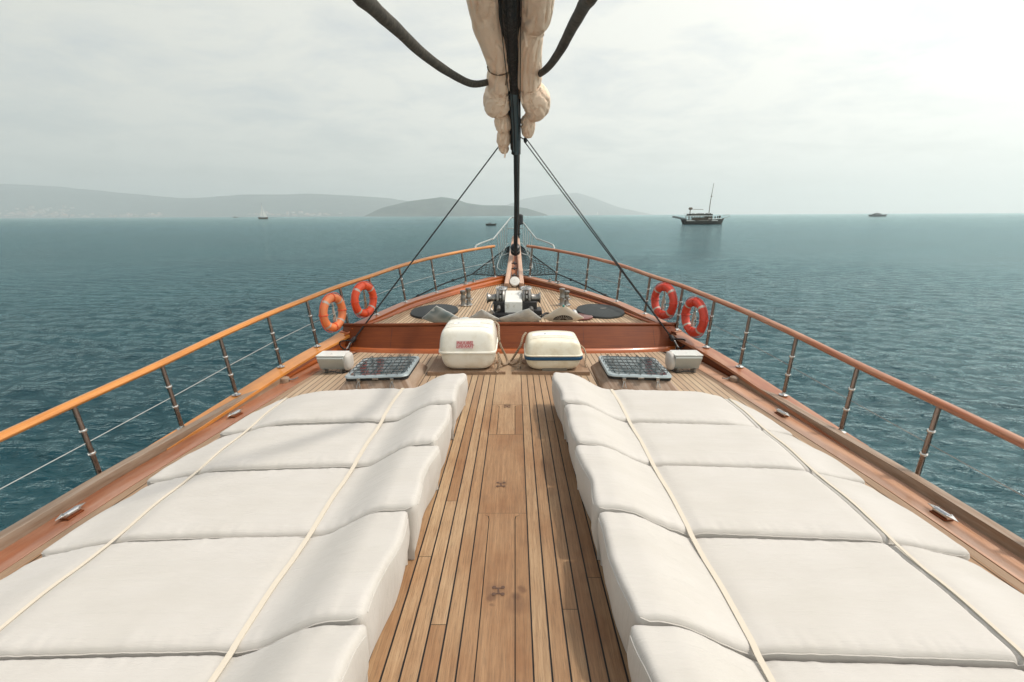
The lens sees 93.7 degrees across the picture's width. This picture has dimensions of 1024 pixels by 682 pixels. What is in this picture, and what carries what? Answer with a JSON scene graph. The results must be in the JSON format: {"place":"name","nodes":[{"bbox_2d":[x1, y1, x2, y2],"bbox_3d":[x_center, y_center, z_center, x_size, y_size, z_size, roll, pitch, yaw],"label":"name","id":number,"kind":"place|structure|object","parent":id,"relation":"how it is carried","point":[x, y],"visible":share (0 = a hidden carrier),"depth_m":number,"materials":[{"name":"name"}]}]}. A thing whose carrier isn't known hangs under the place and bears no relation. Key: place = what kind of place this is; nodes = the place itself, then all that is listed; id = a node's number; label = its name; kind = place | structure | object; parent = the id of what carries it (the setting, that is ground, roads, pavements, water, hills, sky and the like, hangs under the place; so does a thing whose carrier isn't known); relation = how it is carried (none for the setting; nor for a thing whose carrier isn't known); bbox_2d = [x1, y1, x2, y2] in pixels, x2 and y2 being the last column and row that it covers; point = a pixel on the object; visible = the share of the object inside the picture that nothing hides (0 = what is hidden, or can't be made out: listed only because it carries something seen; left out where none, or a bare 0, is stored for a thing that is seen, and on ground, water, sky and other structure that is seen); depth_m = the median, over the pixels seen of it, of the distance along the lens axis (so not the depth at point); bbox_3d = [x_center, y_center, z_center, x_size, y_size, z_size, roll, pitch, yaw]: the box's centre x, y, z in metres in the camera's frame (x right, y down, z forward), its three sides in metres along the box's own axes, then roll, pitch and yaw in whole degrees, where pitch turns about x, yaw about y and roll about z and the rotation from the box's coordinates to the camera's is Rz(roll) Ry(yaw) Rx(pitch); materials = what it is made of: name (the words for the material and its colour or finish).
{"place":"outdoors","nodes":[
{"label":"outdoors","id":0,"kind":"place"},
{"bbox_2d":[0,184,407,217],"bbox_3d":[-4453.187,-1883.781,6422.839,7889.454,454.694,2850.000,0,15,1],"label":"hills","id":1,"kind":"structure","parent":0,"point":[101,204],"depth_m":5666.69,"materials":[{"name":"grey stone"}]},
{"bbox_2d":[362,197,547,216],"bbox_3d":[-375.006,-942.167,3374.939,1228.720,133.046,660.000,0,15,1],"label":"island","id":2,"kind":"structure","parent":0,"point":[440,206],"depth_m":3186.02,"materials":[{"name":"grey stone"}]},
{"bbox_2d":[0,213,1023,538],"bbox_3d":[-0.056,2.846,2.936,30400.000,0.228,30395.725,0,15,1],"label":"sea","id":3,"kind":"structure","parent":0,"point":[930,303],"depth_m":19.75,"materials":[{"name":"liquid"}]},
{"bbox_2d":[258,204,267,218],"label":"sailing yacht","id":4,"kind":"object","parent":3,"relation":"on","point":[262,213],"visible":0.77,"depth_m":665.96,"materials":[{"name":"white"}]},
{"bbox_2d":[0,217,1023,681],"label":"sailing boat","id":5,"kind":"object","parent":3,"relation":"on","point":[502,579],"visible":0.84,"depth_m":3.42,"materials":[{"name":"brown wood"}]},
{"bbox_2d":[0,398,286,630],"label":"tie strap","id":6,"kind":"object","parent":5,"relation":"attached to","point":[13,617],"visible":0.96,"depth_m":2.57,"materials":[{"name":"beige fabric"}]},
{"bbox_2d":[0,624,368,681],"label":"mattress","id":7,"kind":"object","parent":5,"relation":"on","point":[331,653],"visible":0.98,"depth_m":1.75,"materials":[{"name":"white fabric"}]},
{"bbox_2d":[0,511,409,660],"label":"mattress","id":8,"kind":"object","parent":5,"relation":"on","point":[198,597],"visible":0.92,"depth_m":2.09,"materials":[{"name":"white fabric"}]},
{"bbox_2d":[41,446,440,559],"bbox_3d":[-1.512,0.959,2.875,2.096,0.427,0.685,0,15,1],"label":"mattress","id":9,"kind":"object","parent":5,"relation":"on","point":[267,503],"visible":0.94,"depth_m":2.75,"materials":[{"name":"white fabric"}]},
{"bbox_2d":[147,404,451,485],"bbox_3d":[-1.472,0.763,3.521,2.040,0.428,0.655,0,15,1],"label":"mattress","id":10,"kind":"object","parent":5,"relation":"on","point":[320,446],"visible":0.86,"depth_m":3.39,"materials":[{"name":"white fabric"}]},
{"bbox_2d":[208,388,404,681],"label":"tie strap","id":11,"kind":"object","parent":5,"relation":"attached to","point":[237,641],"visible":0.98,"depth_m":2.27,"materials":[{"name":"beige fabric"}]},
{"bbox_2d":[318,292,346,332],"bbox_3d":[-2.335,-0.373,6.261,0.126,0.514,0.516,4,15,16],"label":"lifebuoy","id":12,"kind":"object","parent":5,"relation":"attached to","point":[326,301],"visible":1,"depth_m":6.21,"materials":[{"name":"orange plastic"}]},
{"bbox_2d":[316,351,353,373],"bbox_3d":[-2.037,0.246,5.560,0.374,0.230,0.221,0,15,1],"label":"covered deck vent","id":13,"kind":"object","parent":5,"relation":"on","point":[342,361],"visible":1,"depth_m":5.49,"materials":[{"name":"grey paint"}]},
{"bbox_2d":[220,373,467,438],"bbox_3d":[-1.393,0.567,4.175,1.967,0.423,0.700,0,15,1],"label":"mattress","id":14,"kind":"object","parent":5,"relation":"on","point":[346,406],"visible":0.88,"depth_m":4.02,"materials":[{"name":"white fabric"}]},
{"bbox_2d":[350,281,377,317],"bbox_3d":[-2.084,-0.585,6.772,0.126,0.514,0.516,6,16,22],"label":"lifebuoy","id":15,"kind":"object","parent":5,"relation":"attached to","point":[358,310],"visible":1,"depth_m":6.72,"materials":[{"name":"orange plastic"}]},
{"bbox_2d":[339,147,498,350],"bbox_3d":[-1.192,-1.521,7.085,0.132,2.849,3.205,12,19,38],"label":"stay tackle","id":16,"kind":"object","parent":5,"relation":"attached to","point":[353,339],"visible":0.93,"depth_m":6.85,"materials":[{"name":"black metal"}]},
{"bbox_2d":[410,304,458,318],"bbox_3d":[-1.190,-0.467,7.384,0.730,0.079,0.900,0,15,1],"label":"round hatch cover","id":17,"kind":"object","parent":5,"relation":"on","point":[420,312],"visible":0.56,"depth_m":7.35,"materials":[{"name":"grey"}]},
{"bbox_2d":[422,306,459,322],"bbox_3d":[-0.963,-0.353,6.512,0.415,0.338,0.334,-11,18,-36],"label":"cushion","id":18,"kind":"object","parent":5,"relation":"on","point":[436,314],"visible":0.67,"depth_m":6.42,"materials":[{"name":"grey fabric"}]},
{"bbox_2d":[439,318,497,368],"bbox_3d":[-0.491,0.023,5.583,0.650,0.500,0.730,0,15,1],"label":"life raft","id":19,"kind":"object","parent":5,"relation":"on","point":[468,343],"visible":1,"depth_m":5.26,"materials":[{"name":"white plastic"}]},
{"bbox_2d":[494,357,499,372],"bbox_3d":[-0.166,0.266,5.318,0.058,0.172,0.062,0,15,1],"label":"line loop","id":20,"kind":"object","parent":19,"relation":"hanging from","point":[495,365],"visible":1,"depth_m":5.31,"materials":[{"name":"fabric"}]},
{"bbox_2d":[494,321,508,369],"bbox_3d":[-0.115,0.051,5.535,0.157,0.490,0.455,-2,15,-6],"label":"lashing rope","id":21,"kind":"object","parent":19,"relation":"hanging from","point":[501,347],"visible":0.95,"depth_m":5.59,"materials":[{"name":"beige fabric"}]},
{"bbox_2d":[469,309,498,320],"bbox_3d":[-0.394,-0.332,6.511,0.323,0.281,0.321,-14,20,-43],"label":"cushion","id":22,"kind":"object","parent":5,"relation":"on","point":[481,313],"visible":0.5,"depth_m":6.38,"materials":[{"name":"beige fabric"}]},
{"bbox_2d":[498,0,522,255],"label":"furled headsail","id":23,"kind":"object","parent":5,"relation":"attached to","point":[510,18],"visible":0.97,"depth_m":6.79,"materials":[{"name":"black fabric"}]},
{"bbox_2d":[466,0,510,157],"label":"sail bag","id":24,"kind":"object","parent":23,"relation":"attached to","point":[484,17],"visible":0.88,"depth_m":6.47,"materials":[{"name":"beige fabric"}]},
{"bbox_2d":[352,0,488,87],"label":"padded sheet","id":25,"kind":"object","parent":24,"relation":"attached to","point":[377,11],"visible":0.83,"depth_m":4.23,"materials":[{"name":"fabric"}]},
{"bbox_2d":[518,0,554,137],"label":"sail bag","id":26,"kind":"object","parent":23,"relation":"attached to","point":[535,24],"visible":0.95,"depth_m":6.45,"materials":[{"name":"beige fabric"}]},
{"bbox_2d":[538,0,596,76],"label":"padded sheet","id":27,"kind":"object","parent":26,"relation":"attached to","point":[582,9],"visible":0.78,"depth_m":4.30,"materials":[{"name":"fabric"}]},
{"bbox_2d":[499,309,541,321],"bbox_3d":[0.101,-0.338,6.502,0.545,0.291,0.285,7,16,26],"label":"cushion","id":28,"kind":"object","parent":5,"relation":"on","point":[527,315],"visible":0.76,"depth_m":6.42,"materials":[{"name":"beige fabric"}]},
{"bbox_2d":[524,330,582,370],"bbox_3d":[0.464,0.099,5.532,0.650,0.370,0.600,0,15,1],"label":"life raft","id":29,"kind":"object","parent":5,"relation":"on","point":[551,350],"visible":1,"depth_m":5.27,"materials":[{"name":"white plastic"}]},
{"bbox_2d":[508,332,526,369],"bbox_3d":[0.062,0.114,5.528,0.224,0.365,0.382,0,15,1],"label":"lashing rope","id":30,"kind":"object","parent":29,"relation":"hanging from","point":[519,361],"visible":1,"depth_m":5.61,"materials":[{"name":"beige fabric"}]},
{"bbox_2d":[542,305,583,321],"bbox_3d":[0.692,-0.360,6.494,0.455,0.340,0.347,-11,18,-35],"label":"cushion","id":31,"kind":"object","parent":5,"relation":"on","point":[563,313],"visible":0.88,"depth_m":6.41,"materials":[{"name":"beige fabric"}]},
{"bbox_2d":[580,344,586,367],"bbox_3d":[0.836,0.189,5.512,0.053,0.247,0.278,-3,15,-10],"label":"lashing rope","id":32,"kind":"object","parent":5,"relation":"attached to","point":[585,355],"visible":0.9,"depth_m":5.50,"materials":[{"name":"beige fabric"}]},
{"bbox_2d":[576,304,624,318],"bbox_3d":[1.350,-0.468,7.360,0.730,0.082,0.900,0,15,1],"label":"round hatch cover","id":33,"kind":"object","parent":5,"relation":"on","point":[601,311],"visible":0.95,"depth_m":7.22,"materials":[{"name":"grey"}]},
{"bbox_2d":[651,282,677,319],"bbox_3d":[2.095,-0.550,6.618,0.126,0.514,0.516,-6,16,-21],"label":"lifebuoy","id":34,"kind":"object","parent":5,"relation":"attached to","point":[670,311],"visible":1,"depth_m":6.57,"materials":[{"name":"orange plastic"}]},
{"bbox_2d":[552,372,791,438],"bbox_3d":[1.311,0.561,4.147,1.905,0.422,0.700,0,15,1],"label":"mattress","id":35,"kind":"object","parent":5,"relation":"on","point":[658,406],"visible":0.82,"depth_m":4.02,"materials":[{"name":"white fabric"}]},
{"bbox_2d":[665,350,702,372],"bbox_3d":[1.965,0.237,5.520,0.373,0.230,0.221,0,15,1],"label":"covered deck vent","id":36,"kind":"object","parent":5,"relation":"on","point":[676,360],"visible":1,"depth_m":5.45,"materials":[{"name":"grey paint"}]},
{"bbox_2d":[610,389,775,681],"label":"tie strap","id":37,"kind":"object","parent":5,"relation":"attached to","point":[751,640],"visible":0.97,"depth_m":2.26,"materials":[{"name":"beige fabric"}]},
{"bbox_2d":[681,295,708,337],"bbox_3d":[2.318,-0.317,6.098,0.126,0.543,0.516,-4,15,-13],"label":"lifebuoy","id":38,"kind":"object","parent":5,"relation":"attached to","point":[701,327],"visible":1,"depth_m":6.05,"materials":[{"name":"orange plastic"}]},
{"bbox_2d":[564,404,864,483],"bbox_3d":[1.388,0.756,3.493,1.978,0.428,0.655,0,15,1],"label":"mattress","id":39,"kind":"object","parent":5,"relation":"on","point":[706,445],"visible":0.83,"depth_m":3.37,"materials":[{"name":"white fabric"}]},
{"bbox_2d":[575,445,969,560],"bbox_3d":[1.425,0.951,2.845,2.049,0.429,0.685,0,15,1],"label":"mattress","id":40,"kind":"object","parent":5,"relation":"on","point":[746,502],"visible":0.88,"depth_m":2.71,"materials":[{"name":"white fabric"}]},
{"bbox_2d":[598,512,1023,670],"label":"mattress","id":41,"kind":"object","parent":5,"relation":"on","point":[832,601],"visible":0.95,"depth_m":2.05,"materials":[{"name":"white fabric"}]},
{"bbox_2d":[627,625,1023,681],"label":"mattress","id":42,"kind":"object","parent":5,"relation":"on","point":[665,654],"visible":0.98,"depth_m":1.74,"materials":[{"name":"white fabric"}]},
{"bbox_2d":[728,398,1023,656],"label":"tie strap","id":43,"kind":"object","parent":5,"relation":"attached to","point":[993,626],"visible":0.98,"depth_m":2.41,"materials":[{"name":"beige fabric"}]},
{"bbox_2d":[672,184,729,223],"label":"excursion boat","id":44,"kind":"object","parent":3,"relation":"on","point":[704,219],"visible":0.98,"depth_m":173.45,"materials":[{"name":"grey"}]},
{"bbox_2d":[869,213,886,216],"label":"motor yacht","id":45,"kind":"object","parent":3,"relation":"on","point":[876,215],"visible":1,"depth_m":555.97,"materials":[{"name":"grey"}]},
{"bbox_2d":[0,0,1023,214],"label":"sky","id":46,"kind":"structure","parent":0,"point":[780,106],"materials":[{"name":"white"}]},
{"bbox_2d":[506,193,652,214],"bbox_3d":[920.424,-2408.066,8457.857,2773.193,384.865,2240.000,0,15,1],"label":"hills","id":47,"kind":"structure","parent":0,"point":[558,204],"depth_m":7801.04,"materials":[{"name":"grey stone"}]},
{"bbox_3d":[0.170,-3.314,7.856,0.157,0.147,0.132,0,15,1],"label":"pulley block","id":48,"kind":"object","parent":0,"visible":0},
{"bbox_2d":[525,140,685,349],"bbox_3d":[1.196,-1.565,7.009,0.130,2.929,3.151,-12,19,-38],"label":"stay tackle","id":49,"kind":"object","parent":48,"relation":"attached to","point":[672,338],"visible":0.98,"depth_m":6.91,"materials":[{"name":"black metal"}]}
]}

